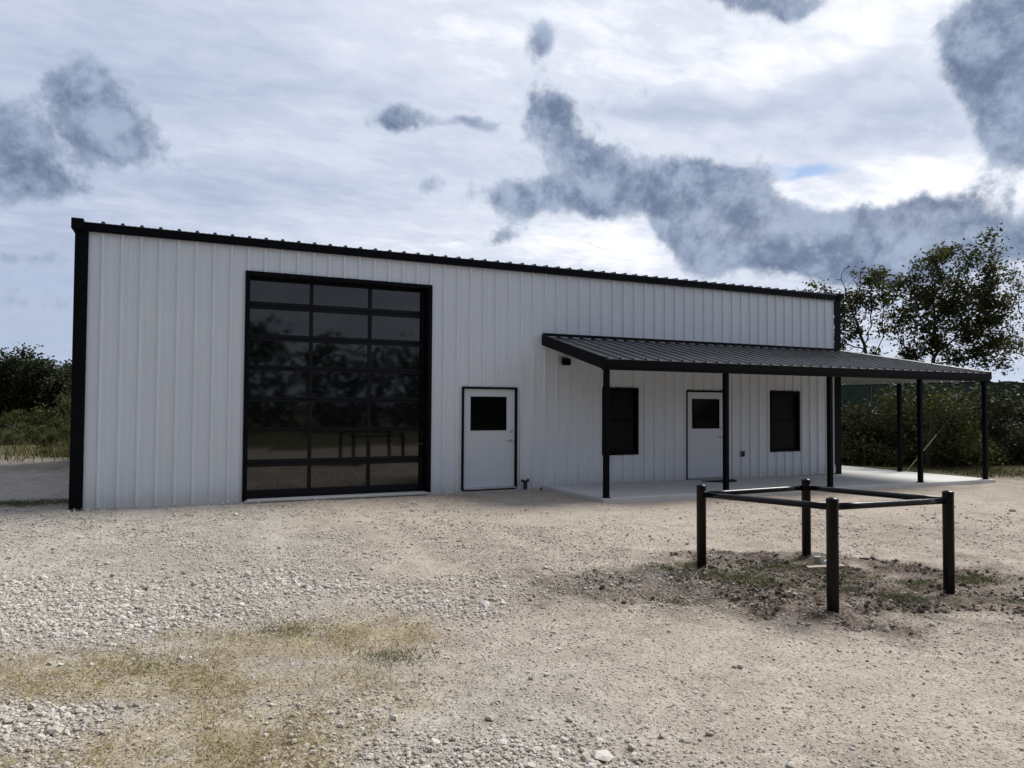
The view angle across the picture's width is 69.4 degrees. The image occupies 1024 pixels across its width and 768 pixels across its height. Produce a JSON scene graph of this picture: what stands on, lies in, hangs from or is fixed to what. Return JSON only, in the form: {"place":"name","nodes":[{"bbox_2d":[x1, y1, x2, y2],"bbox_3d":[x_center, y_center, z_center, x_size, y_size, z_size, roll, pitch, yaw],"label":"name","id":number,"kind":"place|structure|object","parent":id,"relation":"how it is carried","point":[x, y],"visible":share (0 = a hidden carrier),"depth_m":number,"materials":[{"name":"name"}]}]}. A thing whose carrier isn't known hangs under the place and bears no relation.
{"place":"outdoors","nodes":[
{"label":"outdoors","id":0,"kind":"place"},
{"bbox_2d":[0,605,484,767],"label":"dry grass","id":1,"kind":"structure","parent":0,"point":[202,718],"depth_m":4.65,"materials":[{"name":"beige plant"}]},
{"bbox_2d":[0,414,1023,767],"bbox_3d":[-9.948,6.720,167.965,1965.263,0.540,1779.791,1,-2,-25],"label":"ground","id":2,"kind":"structure","parent":0,"point":[716,658],"depth_m":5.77,"materials":[{"name":"beige gravel"}]},
{"bbox_2d":[0,411,18,429],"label":"field bush","id":3,"kind":"object","parent":2,"relation":"on","point":[7,419],"visible":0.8,"depth_m":44.75,"materials":[{"name":"green plant"}]},
{"bbox_2d":[2,430,24,444],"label":"field bush","id":4,"kind":"object","parent":2,"relation":"on","point":[12,437],"visible":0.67,"depth_m":28.87,"materials":[{"name":"green plant"}]},
{"bbox_2d":[0,388,29,419],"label":"dark tree","id":5,"kind":"object","parent":2,"relation":"on","point":[9,410],"visible":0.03,"depth_m":52.76,"materials":[{"name":"green plant"}]},
{"bbox_2d":[4,422,37,432],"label":"fallen branch","id":6,"kind":"object","parent":2,"relation":"on","point":[14,428],"visible":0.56,"depth_m":33.43,"materials":[{"name":"wood"}]},
{"bbox_2d":[0,342,42,415],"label":"dark tree","id":7,"kind":"object","parent":2,"relation":"on","point":[16,384],"visible":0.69,"depth_m":49.44,"materials":[{"name":"green plant"}]},
{"bbox_2d":[9,408,37,429],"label":"field bush","id":8,"kind":"object","parent":2,"relation":"on","point":[20,417],"visible":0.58,"depth_m":45.88,"materials":[{"name":"green plant"}]},
{"bbox_2d":[15,422,36,435],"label":"field bush","id":9,"kind":"object","parent":2,"relation":"on","point":[21,427],"visible":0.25,"depth_m":33.78,"materials":[{"name":"green plant"}]},
{"bbox_2d":[18,425,42,443],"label":"field bush","id":10,"kind":"object","parent":2,"relation":"on","point":[30,432],"visible":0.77,"depth_m":29.83,"materials":[{"name":"green plant"}]},
{"bbox_2d":[11,360,52,422],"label":"dark tree","id":11,"kind":"object","parent":2,"relation":"on","point":[33,403],"visible":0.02,"depth_m":52.43,"materials":[{"name":"green plant"}]},
{"bbox_2d":[29,409,46,427],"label":"field bush","id":12,"kind":"object","parent":2,"relation":"on","point":[37,414],"visible":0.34,"depth_m":46.87,"materials":[{"name":"green plant"}]},
{"bbox_2d":[11,353,71,411],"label":"dark tree","id":13,"kind":"object","parent":2,"relation":"on","point":[46,378],"visible":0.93,"depth_m":48.17,"materials":[{"name":"green plant"}]},
{"bbox_2d":[34,418,49,428],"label":"field bush","id":14,"kind":"object","parent":2,"relation":"on","point":[39,422],"visible":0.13,"depth_m":41.74,"materials":[{"name":"green plant"}]},
{"bbox_2d":[36,424,54,435],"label":"field bush","id":15,"kind":"object","parent":2,"relation":"on","point":[44,429],"visible":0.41,"depth_m":32.85,"materials":[{"name":"green plant"}]},
{"bbox_2d":[37,431,63,447],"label":"field bush","id":16,"kind":"object","parent":2,"relation":"on","point":[50,438],"visible":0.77,"depth_m":27.88,"materials":[{"name":"green plant"}]},
{"bbox_2d":[33,392,70,429],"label":"field bush","id":17,"kind":"object","parent":2,"relation":"on","point":[64,409],"visible":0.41,"depth_m":37.42,"materials":[{"name":"green plant"}]},
{"bbox_2d":[44,423,69,442],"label":"field bush","id":18,"kind":"object","parent":2,"relation":"on","point":[64,432],"visible":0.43,"depth_m":29.80,"materials":[{"name":"green plant"}]},
{"bbox_2d":[46,415,70,431],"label":"field bush","id":19,"kind":"object","parent":2,"relation":"on","point":[56,423],"visible":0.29,"depth_m":35.88,"materials":[{"name":"green plant"}]},
{"bbox_2d":[46,360,71,406],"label":"dark tree","id":20,"kind":"object","parent":2,"relation":"on","point":[69,368],"visible":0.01,"depth_m":51.60,"materials":[{"name":"green plant"}]},
{"bbox_2d":[56,359,71,369],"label":"dark tree","id":21,"kind":"object","parent":2,"relation":"on","point":[66,362],"depth_m":52.01,"materials":[{"name":"green plant"}]},
{"bbox_2d":[0,497,1023,687],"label":"green weeds","id":22,"kind":"object","parent":2,"relation":"on","point":[14,503],"visible":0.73,"depth_m":7.79,"materials":[{"name":"green plant"}]},
{"bbox_2d":[521,479,528,489],"bbox_3d":[0.288,2.217,16.379,0.210,0.240,0.064,1,-2,-25],"label":"pipe stub","id":23,"kind":"object","parent":2,"relation":"on","point":[524,484],"visible":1,"depth_m":16.36,"materials":[{"name":"metal"}]},
{"bbox_2d":[68,217,991,511],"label":"metal building","id":24,"kind":"structure","parent":2,"relation":"on","point":[214,369],"depth_m":15.61,"materials":[{"name":"metal"}]},
{"bbox_2d":[247,278,424,497],"bbox_3d":[-3.504,0.100,15.052,3.576,4.266,0.090,1,-2,-25],"label":"garage door","id":25,"kind":"structure","parent":24,"relation":"in","point":[347,416],"depth_m":15.01,"materials":[{"name":"black glass"}]},
{"bbox_2d":[461,386,517,489],"bbox_3d":[-0.494,1.175,16.182,1.315,2.219,0.180,1,-2,-25],"label":"door","id":26,"kind":"structure","parent":24,"relation":"in","point":[489,414],"depth_m":16.18,"materials":[{"name":"white paint"}]},
{"bbox_2d":[602,387,638,455],"bbox_3d":[2.555,0.888,17.666,1.035,1.602,0.150,1,-2,-25],"label":"window","id":27,"kind":"structure","parent":24,"relation":"in","point":[624,402],"depth_m":17.73,"materials":[{"name":"black glass"}]},
{"bbox_2d":[686,390,722,479],"bbox_3d":[4.912,1.279,18.747,1.305,2.228,0.180,1,-2,-25],"label":"door","id":28,"kind":"structure","parent":24,"relation":"in","point":[704,408],"depth_m":18.73,"materials":[{"name":"white paint"}]},
{"bbox_2d":[770,391,799,451],"bbox_3d":[7.320,1.002,19.926,1.045,1.625,0.150,1,-2,-25],"label":"window","id":29,"kind":"structure","parent":24,"relation":"in","point":[784,405],"depth_m":19.95,"materials":[{"name":"black glass"}]},
{"bbox_2d":[542,466,995,503],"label":"porch slab","id":30,"kind":"structure","parent":2,"relation":"on","point":[858,478],"depth_m":17.57,"materials":[{"name":"concrete"}]},
{"bbox_2d":[702,479,736,481],"bbox_3d":[5.176,2.378,18.152,1.020,0.024,0.449,1,-2,-25],"label":"doormat","id":31,"kind":"object","parent":30,"relation":"on","point":[732,480],"visible":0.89,"depth_m":18.16,"materials":[{"name":"black rubber"}]},
{"bbox_2d":[532,549,1023,636],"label":"soil clods","id":32,"kind":"object","parent":2,"relation":"on","point":[735,597],"visible":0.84,"depth_m":7.54,"materials":[{"name":"brown soil"}]},
{"bbox_2d":[814,556,825,564],"bbox_3d":[3.648,2.125,8.679,0.209,0.205,0.099,0,-2,9],"label":"riser pipe","id":33,"kind":"object","parent":2,"relation":"on","point":[817,559],"visible":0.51,"depth_m":8.66,"materials":[{"name":"white paint"}]},
{"bbox_2d":[696,478,954,612],"bbox_3d":[3.303,1.700,7.955,1.806,1.255,1.946,1,-2,-25],"label":"pipe barrier","id":34,"kind":"object","parent":2,"relation":"on","point":[832,506],"visible":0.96,"depth_m":7.49,"materials":[{"name":"black metal"}]},
{"bbox_2d":[806,564,845,569],"bbox_3d":[3.590,2.104,8.463,0.412,0.078,0.090,0,-2,4],"label":"wooden board","id":35,"kind":"object","parent":2,"relation":"on","point":[813,567],"visible":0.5,"depth_m":8.43,"materials":[{"name":"beige wood"}]},
{"bbox_2d":[796,261,897,404],"bbox_3d":[13.710,-0.917,30.229,4.140,8.198,2.464,0,-2,0],"label":"slender tree","id":36,"kind":"object","parent":2,"relation":"on","point":[877,277],"visible":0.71,"depth_m":30.02,"materials":[{"name":"green plant"}]},
{"bbox_2d":[834,399,881,433],"bbox_3d":[12.383,1.620,28.776,4.590,2.874,4.529,0,-2,21],"label":"thicket shrub","id":37,"kind":"object","parent":2,"relation":"on","point":[844,407],"visible":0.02,"depth_m":27.83,"materials":[{"name":"green plant"}]},
{"bbox_2d":[834,394,896,431],"bbox_3d":[13.543,1.687,29.030,3.908,2.611,3.961,0,-2,23],"label":"thicket shrub","id":38,"kind":"object","parent":2,"relation":"on","point":[869,413],"visible":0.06,"depth_m":28.47,"materials":[{"name":"green plant"}]},
{"bbox_2d":[841,426,896,465],"bbox_3d":[11.893,2.126,25.346,2.576,1.779,2.898,-1,-2,43],"label":"thicket shrub","id":39,"kind":"object","parent":2,"relation":"on","point":[851,453],"visible":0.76,"depth_m":24.96,"materials":[{"name":"green plant"}]},
{"bbox_2d":[841,414,913,460],"bbox_3d":[12.570,1.964,27.495,3.875,2.131,3.928,1,-2,-12],"label":"thicket shrub","id":40,"kind":"object","parent":2,"relation":"on","point":[852,431],"depth_m":26.77,"materials":[{"name":"green plant"}]},
{"bbox_2d":[834,390,926,458],"bbox_3d":[13.002,1.473,25.902,2.922,3.107,3.130,2,-2,-38],"label":"thicket shrub","id":41,"kind":"object","parent":2,"relation":"on","point":[882,434],"visible":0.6,"depth_m":25.55,"materials":[{"name":"green plant"}]},
{"bbox_2d":[860,442,915,466],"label":"thicket shrub","id":42,"kind":"object","parent":2,"relation":"on","point":[891,458],"visible":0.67,"depth_m":24.27,"materials":[{"name":"green plant"}]},
{"bbox_2d":[882,425,943,464],"bbox_3d":[13.602,2.097,24.918,1.869,1.644,2.002,2,-2,-44],"label":"thicket shrub","id":43,"kind":"object","parent":2,"relation":"on","point":[894,440],"visible":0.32,"depth_m":24.77,"materials":[{"name":"green plant"}]},
{"bbox_2d":[884,411,960,458],"bbox_3d":[14.833,1.935,26.373,2.861,1.966,2.928,1,-2,-10],"label":"thicket shrub","id":44,"kind":"object","parent":2,"relation":"on","point":[927,427],"visible":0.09,"depth_m":26.14,"materials":[{"name":"green plant"}]},
{"bbox_2d":[868,382,1009,467],"bbox_3d":[13.541,1.413,23.386,4.043,3.291,2.282,1,-2,-9],"label":"forked tree","id":45,"kind":"object","parent":2,"relation":"on","point":[931,420],"visible":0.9,"depth_m":23.29,"materials":[{"name":"green plant"}]},
{"bbox_2d":[876,223,1023,414],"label":"oak tree","id":46,"kind":"object","parent":2,"relation":"on","point":[927,297],"visible":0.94,"depth_m":27.82,"materials":[{"name":"green plant"}]},
{"bbox_2d":[903,408,1015,467],"bbox_3d":[14.059,1.800,23.606,3.051,2.076,2.712,0,-2,10],"label":"thicket shrub","id":47,"kind":"object","parent":2,"relation":"on","point":[952,449],"visible":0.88,"depth_m":23.14,"materials":[{"name":"green plant"}]},
{"bbox_2d":[907,328,1023,470],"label":"guy wire","id":48,"kind":"object","parent":2,"relation":"attached to","point":[952,415],"visible":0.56,"depth_m":22.83,"materials":[{"name":"metal"}]},
{"bbox_2d":[923,389,1023,454],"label":"thicket shrub","id":49,"kind":"object","parent":2,"relation":"on","point":[999,407],"visible":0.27,"depth_m":25.30,"materials":[{"name":"green plant"}]},
{"bbox_2d":[940,373,1023,437],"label":"thicket shrub","id":50,"kind":"object","parent":2,"relation":"on","point":[1021,392],"visible":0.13,"depth_m":26.29,"materials":[{"name":"green plant"}]},
{"bbox_2d":[964,435,1014,465],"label":"thicket shrub","id":51,"kind":"object","parent":2,"relation":"on","point":[998,457],"visible":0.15,"depth_m":23.65,"materials":[{"name":"green plant"}]},
{"bbox_2d":[973,419,1023,464],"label":"thicket shrub","id":52,"kind":"object","parent":2,"relation":"on","point":[1007,442],"visible":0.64,"depth_m":24.07,"materials":[{"name":"green plant"}]},
{"bbox_2d":[990,253,1023,362],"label":"twiggy tree","id":53,"kind":"object","parent":2,"relation":"on","point":[1019,286],"visible":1,"depth_m":26.32,"materials":[{"name":"green plant"}]},
{"bbox_2d":[0,425,1023,477],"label":"meadow grass","id":54,"kind":"structure","parent":0,"point":[58,451],"depth_m":23.81,"materials":[{"name":"green plant"}]},
{"bbox_2d":[0,0,1023,384],"label":"sky","id":55,"kind":"structure","parent":0,"point":[781,144],"materials":[{"name":"white"}]},
{"bbox_2d":[834,381,1023,411],"bbox_3d":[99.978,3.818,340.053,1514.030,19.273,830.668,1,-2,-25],"label":"hills","id":56,"kind":"structure","parent":0,"point":[848,393],"depth_m":326.69,"materials":[{"name":"green plant"}]}
]}

